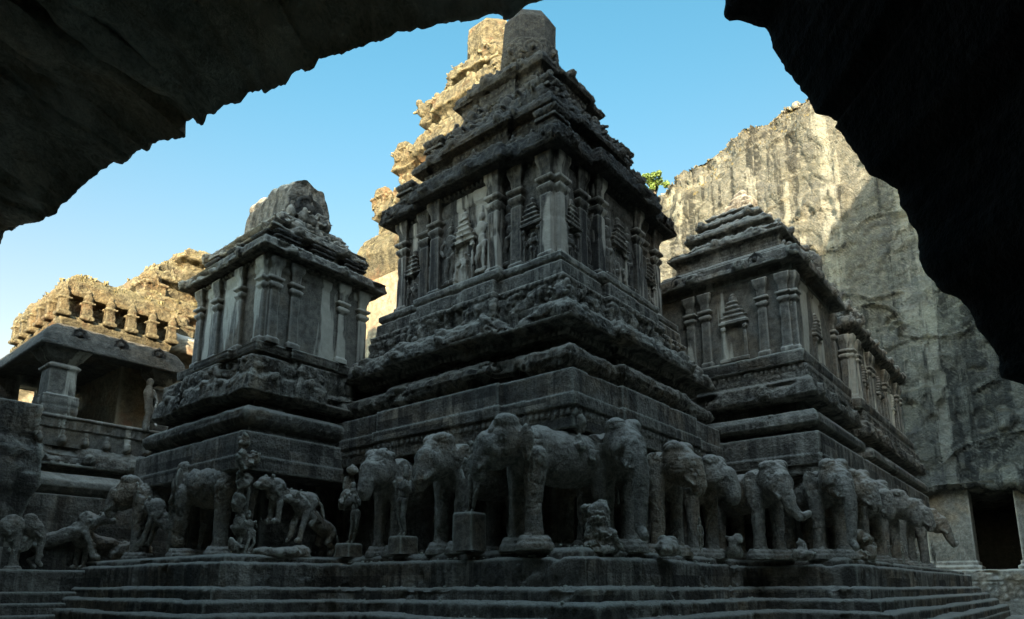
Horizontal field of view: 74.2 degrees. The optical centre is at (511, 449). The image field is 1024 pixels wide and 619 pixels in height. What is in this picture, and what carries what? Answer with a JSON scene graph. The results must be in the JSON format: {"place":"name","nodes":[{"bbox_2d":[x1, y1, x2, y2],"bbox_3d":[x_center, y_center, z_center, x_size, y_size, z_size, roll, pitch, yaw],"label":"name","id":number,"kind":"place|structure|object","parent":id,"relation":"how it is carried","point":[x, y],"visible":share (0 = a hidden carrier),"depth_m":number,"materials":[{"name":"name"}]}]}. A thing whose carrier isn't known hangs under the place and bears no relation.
{"place":"outdoors","nodes":[
{"label":"outdoors","id":0,"kind":"place"},
{"bbox_2d":[18,248,209,427],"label":"pillared hall","id":1,"kind":"structure","parent":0,"point":[115,396],"depth_m":29.13,"materials":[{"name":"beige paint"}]},
{"bbox_2d":[18,260,197,315],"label":"roof grass","id":2,"kind":"structure","parent":1,"relation":"on","point":[106,283],"depth_m":27.52,"materials":[{"name":"beige plant"}]},
{"bbox_2d":[0,0,807,358],"label":"sky","id":3,"kind":"structure","parent":0,"point":[672,81],"materials":[{"name":"blue"}]},
{"bbox_2d":[0,0,1023,384],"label":"gallery cliff","id":4,"kind":"structure","parent":0,"point":[920,102],"depth_m":4.34,"materials":[{"name":"grey stone"}]},
{"bbox_2d":[318,544,755,618],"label":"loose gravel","id":5,"kind":"structure","parent":0,"point":[562,602],"depth_m":16.53,"materials":[{"name":"grey gravel"}]},
{"bbox_2d":[659,98,1023,514],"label":"cliff","id":6,"kind":"structure","parent":0,"point":[823,192],"depth_m":47.17,"materials":[{"name":"beige stone"}]},
{"bbox_2d":[642,170,669,193],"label":"leafy tree","id":7,"kind":"object","parent":6,"relation":"on","point":[653,182],"visible":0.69,"depth_m":64.31,"materials":[{"name":"green plant"}]},
{"bbox_2d":[658,99,808,207],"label":"dry grass","id":8,"kind":"structure","parent":6,"relation":"on","point":[739,150],"depth_m":58.75,"materials":[{"name":"beige plant"}]},
{"bbox_2d":[1005,615,1023,618],"bbox_3d":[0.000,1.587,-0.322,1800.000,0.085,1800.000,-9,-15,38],"label":"ground","id":9,"kind":"structure","parent":0,"point":[1016,617],"depth_m":36.56,"materials":[{"name":"grey stone"}]},
{"bbox_2d":[0,569,84,618],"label":"platform","id":10,"kind":"structure","parent":9,"relation":"on","point":[31,594],"depth_m":21.55,"materials":[{"name":"grey stone"}]},
{"bbox_2d":[3,513,45,569],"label":"elephant statue","id":11,"kind":"object","parent":10,"relation":"on","point":[34,526],"visible":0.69,"depth_m":22.09,"materials":[{"name":"stone"}]},
{"bbox_2d":[26,510,115,568],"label":"beast statue","id":12,"kind":"object","parent":10,"relation":"on","point":[86,524],"visible":0.83,"depth_m":23.25,"materials":[{"name":"stone"}]},
{"bbox_2d":[63,526,120,569],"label":"beast statue","id":13,"kind":"object","parent":10,"relation":"on","point":[101,542],"visible":0.65,"depth_m":23.65,"materials":[{"name":"stone"}]},
{"bbox_2d":[0,274,185,569],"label":"pillared pavilion","id":14,"kind":"structure","parent":10,"relation":"on","point":[62,465],"depth_m":24.76,"materials":[{"name":"stone"}]},
{"bbox_2d":[0,514,35,552],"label":"ruined carving","id":15,"kind":"object","parent":14,"relation":"attached to","point":[8,528],"visible":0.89,"depth_m":21.70,"materials":[{"name":"stone"}]},
{"bbox_2d":[357,18,506,357],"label":"sanctuary tower","id":16,"kind":"structure","parent":9,"relation":"on","point":[437,114],"depth_m":34.91,"materials":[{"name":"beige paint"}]},
{"bbox_2d":[52,547,1010,618],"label":"stepped terrace","id":17,"kind":"structure","parent":9,"relation":"on","point":[232,586],"depth_m":18.23,"materials":[{"name":"grey stone"}]},
{"bbox_2d":[108,541,152,559],"bbox_3d":[-14.151,3.779,25.108,0.556,1.128,1.565,-9,-15,38],"label":"ruined carving","id":18,"kind":"object","parent":17,"relation":"on","point":[118,551],"visible":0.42,"depth_m":24.66,"materials":[{"name":"stone"}]},
{"bbox_2d":[103,474,199,559],"bbox_3d":[-12.084,2.389,23.418,3.763,2.994,1.553,2,-12,-11],"label":"elephant statue","id":19,"kind":"object","parent":17,"relation":"on","point":[133,492],"visible":0.39,"depth_m":22.99,"materials":[{"name":"stone"}]},
{"bbox_2d":[136,496,188,547],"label":"beast statue","id":20,"kind":"object","parent":17,"relation":"on","point":[155,509],"visible":0.7,"depth_m":22.18,"materials":[{"name":"stone"}]},
{"bbox_2d":[165,461,258,556],"bbox_3d":[-9.412,1.827,21.020,4.014,3.153,1.647,-7,-14,33],"label":"elephant statue","id":21,"kind":"object","parent":17,"relation":"on","point":[209,492],"visible":0.66,"depth_m":20.55,"materials":[{"name":"stone"}]},
{"bbox_2d":[228,470,252,553],"bbox_3d":[-7.853,1.821,19.529,0.577,2.417,0.707,7,-13,-30],"label":"ruined carving","id":22,"kind":"object","parent":17,"relation":"on","point":[239,501],"visible":0.95,"depth_m":19.42,"materials":[{"name":"stone"}]},
{"bbox_2d":[242,510,256,553],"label":"figure statue","id":23,"kind":"object","parent":17,"relation":"on","point":[249,523],"visible":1,"depth_m":19.07,"materials":[{"name":"grey stone"}]},
{"bbox_2d":[134,180,386,556],"bbox_3d":[-8.723,-2.616,24.637,7.828,13.524,6.170,-9,-15,38],"label":"corner shrine","id":24,"kind":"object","parent":17,"relation":"on","point":[283,290],"visible":0.85,"depth_m":22.11,"materials":[{"name":"stone"}]},
{"bbox_2d":[235,432,260,471],"bbox_3d":[-7.649,0.088,19.563,0.496,1.139,0.839,-9,-15,38],"label":"ruined carving","id":25,"kind":"object","parent":24,"relation":"attached to","point":[245,461],"visible":1,"depth_m":19.40,"materials":[{"name":"stone"}]},
{"bbox_2d":[253,545,310,557],"bbox_3d":[-6.518,2.938,19.402,0.706,0.480,1.789,-9,-15,38],"label":"fallen rock","id":26,"kind":"object","parent":17,"relation":"on","point":[297,551],"visible":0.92,"depth_m":19.12,"materials":[{"name":"stone"}]},
{"bbox_2d":[284,488,338,556],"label":"beast statue","id":27,"kind":"object","parent":17,"relation":"on","point":[300,504],"visible":0.95,"depth_m":20.39,"materials":[{"name":"stone"}]},
{"bbox_2d":[253,474,324,526],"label":"beast statue","id":28,"kind":"object","parent":27,"relation":"attached to","point":[277,490],"visible":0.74,"depth_m":19.68,"materials":[{"name":"stone"}]},
{"bbox_2d":[333,543,362,556],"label":"stone block","id":29,"kind":"structure","parent":17,"relation":"on","point":[348,549],"depth_m":20.08,"materials":[{"name":"grey stone"}]},
{"bbox_2d":[344,482,360,542],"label":"figure statue","id":30,"kind":"object","parent":29,"relation":"on","point":[354,501],"visible":0.98,"depth_m":20.39,"materials":[{"name":"grey stone"}]},
{"bbox_2d":[386,535,418,554],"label":"stone block","id":31,"kind":"structure","parent":17,"relation":"on","point":[401,544],"depth_m":18.52,"materials":[{"name":"grey stone"}]},
{"bbox_2d":[393,464,411,535],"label":"figure statue","id":32,"kind":"object","parent":31,"relation":"on","point":[404,486],"visible":1,"depth_m":19.01,"materials":[{"name":"grey stone"}]},
{"bbox_2d":[357,448,454,557],"bbox_3d":[-3.125,1.695,20.359,1.722,3.148,3.967,-9,-15,38],"label":"elephant statue","id":33,"kind":"object","parent":17,"relation":"on","point":[380,470],"visible":0.5,"depth_m":19.55,"materials":[{"name":"stone"}]},
{"bbox_2d":[412,432,508,554],"bbox_3d":[-1.123,1.313,18.720,1.702,3.250,4.097,-11,-16,42],"label":"elephant statue","id":34,"kind":"object","parent":17,"relation":"on","point":[438,458],"visible":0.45,"depth_m":17.95,"materials":[{"name":"stone"}]},
{"bbox_2d":[451,511,487,551],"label":"stone block","id":35,"kind":"structure","parent":17,"relation":"on","point":[469,531],"depth_m":16.73,"materials":[{"name":"grey stone"}]},
{"bbox_2d":[460,441,479,511],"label":"figure statue","id":36,"kind":"object","parent":35,"relation":"on","point":[473,485],"visible":0.69,"depth_m":17.09,"materials":[{"name":"grey stone"}]},
{"bbox_2d":[335,9,722,555],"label":"corner shrine tower","id":37,"kind":"structure","parent":17,"relation":"on","point":[528,222],"depth_m":20.96,"materials":[{"name":"stone"}]},
{"bbox_2d":[338,464,358,510],"bbox_3d":[-5.175,1.177,21.280,0.673,1.520,0.701,-9,-15,38],"label":"ruined carving","id":38,"kind":"object","parent":37,"relation":"attached to","point":[352,470],"visible":0.68,"depth_m":21.23,"materials":[{"name":"stone"}]},
{"bbox_2d":[573,414,599,471],"bbox_3d":[1.879,-0.035,16.952,0.732,1.823,1.332,-9,-15,38],"label":"ruined carving","id":39,"kind":"object","parent":37,"relation":"attached to","point":[581,443],"visible":0.55,"depth_m":16.58,"materials":[{"name":"stone"}]},
{"bbox_2d":[469,413,624,551],"bbox_3d":[0.967,0.874,16.705,4.152,3.315,1.724,6,-13,-28],"label":"elephant statue","id":40,"kind":"object","parent":17,"relation":"on","point":[535,459],"visible":0.65,"depth_m":16.13,"materials":[{"name":"stone"}]},
{"bbox_2d":[580,499,622,556],"bbox_3d":[2.018,1.826,15.772,0.940,1.380,0.910,-9,-15,38],"label":"rubble cone","id":41,"kind":"object","parent":17,"relation":"on","point":[601,538],"visible":0.89,"depth_m":15.54,"materials":[{"name":"stone"}]},
{"bbox_2d":[554,417,649,553],"bbox_3d":[2.333,1.069,17.664,1.734,3.312,4.234,4,-12,-20],"label":"elephant statue","id":42,"kind":"object","parent":17,"relation":"on","point":[620,446],"visible":0.49,"depth_m":16.62,"materials":[{"name":"stone"}]},
{"bbox_2d":[614,440,706,557],"bbox_3d":[3.933,1.532,19.795,1.702,3.250,4.097,9,-15,-38],"label":"elephant statue","id":43,"kind":"object","parent":17,"relation":"on","point":[676,466],"visible":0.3,"depth_m":18.83,"materials":[{"name":"stone"}]},
{"bbox_2d":[654,535,681,556],"bbox_3d":[3.940,2.439,17.168,0.576,0.564,0.992,-9,-15,38],"label":"fallen rock","id":44,"kind":"object","parent":17,"relation":"on","point":[665,545],"visible":1,"depth_m":16.94,"materials":[{"name":"stone"}]},
{"bbox_2d":[697,517,703,552],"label":"figure statue","id":45,"kind":"object","parent":17,"relation":"on","point":[700,535],"visible":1,"depth_m":18.72,"materials":[{"name":"grey stone"}]},
{"bbox_2d":[664,454,740,559],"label":"elephant statue","id":46,"kind":"object","parent":17,"relation":"on","point":[722,478],"visible":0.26,"depth_m":20.53,"materials":[{"name":"stone"}]},
{"bbox_2d":[725,533,743,558],"bbox_3d":[6.739,2.933,20.553,0.559,0.760,0.554,-3,-12,16],"label":"ruined carving","id":47,"kind":"object","parent":17,"relation":"on","point":[734,550],"visible":1,"depth_m":20.35,"materials":[{"name":"stone"}]},
{"bbox_2d":[717,460,811,560],"bbox_3d":[7.897,2.034,21.960,1.630,3.118,4.165,4,-12,-20],"label":"elephant statue","id":48,"kind":"object","parent":17,"relation":"on","point":[768,484],"visible":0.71,"depth_m":21.17,"materials":[{"name":"stone"}]},
{"bbox_2d":[660,190,929,551],"bbox_3d":[13.737,-1.875,32.656,7.565,15.261,21.766,-9,-15,38],"label":"side shrine","id":49,"kind":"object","parent":17,"relation":"on","point":[753,302],"visible":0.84,"depth_m":24.34,"materials":[{"name":"stone"}]},
{"bbox_2d":[834,312,906,435],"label":"side chapel","id":50,"kind":"structure","parent":49,"relation":"on","point":[871,375],"depth_m":31.29,"materials":[{"name":"grey stone"}]},
{"bbox_2d":[791,538,815,561],"bbox_3d":[8.805,3.037,20.556,0.718,0.725,0.759,-10,-15,40],"label":"fallen rock","id":51,"kind":"object","parent":17,"relation":"on","point":[801,552],"visible":1,"depth_m":20.31,"materials":[{"name":"stone"}]},
{"bbox_2d":[783,458,859,559],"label":"elephant statue","id":52,"kind":"object","parent":17,"relation":"on","point":[829,484],"visible":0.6,"depth_m":20.99,"materials":[{"name":"stone"}]},
{"bbox_2d":[801,468,882,561],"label":"elephant statue","id":53,"kind":"object","parent":17,"relation":"on","point":[867,490],"visible":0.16,"depth_m":22.21,"materials":[{"name":"stone"}]},
{"bbox_2d":[824,480,896,563],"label":"elephant statue","id":54,"kind":"object","parent":17,"relation":"on","point":[872,521],"visible":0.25,"depth_m":24.94,"materials":[{"name":"stone"}]},
{"bbox_2d":[851,529,877,560],"bbox_3d":[11.231,3.044,22.033,1.160,1.197,0.657,-3,-12,13],"label":"coiled carving","id":55,"kind":"object","parent":17,"relation":"on","point":[867,551],"visible":0.47,"depth_m":21.82,"materials":[{"name":"stone"}]},
{"bbox_2d":[887,540,891,558],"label":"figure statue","id":56,"kind":"object","parent":17,"relation":"on","point":[889,550],"visible":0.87,"depth_m":25.21,"materials":[{"name":"grey stone"}]},
{"bbox_2d":[869,489,922,565],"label":"elephant statue","id":57,"kind":"object","parent":17,"relation":"on","point":[907,507],"visible":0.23,"depth_m":27.36,"materials":[{"name":"stone"}]},
{"bbox_2d":[869,497,935,566],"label":"elephant statue","id":58,"kind":"object","parent":17,"relation":"on","point":[907,534],"visible":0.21,"depth_m":30.13,"materials":[{"name":"stone"}]},
{"bbox_2d":[916,547,919,565],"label":"figure statue","id":59,"kind":"object","parent":17,"relation":"on","point":[917,553],"visible":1,"depth_m":29.76,"materials":[{"name":"grey stone"}]},
{"bbox_2d":[930,540,936,567],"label":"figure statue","id":60,"kind":"object","parent":17,"relation":"on","point":[933,554],"visible":1,"depth_m":33.14,"materials":[{"name":"grey stone"}]},
{"bbox_2d":[914,508,958,567],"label":"elephant statue","id":61,"kind":"object","parent":17,"relation":"on","point":[943,527],"visible":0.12,"depth_m":33.95,"materials":[{"name":"stone"}]},
{"bbox_2d":[915,489,1023,614],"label":"cliff gallery","id":62,"kind":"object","parent":9,"relation":"on","point":[986,554],"visible":0.37,"depth_m":43.04,"materials":[{"name":"stone"}]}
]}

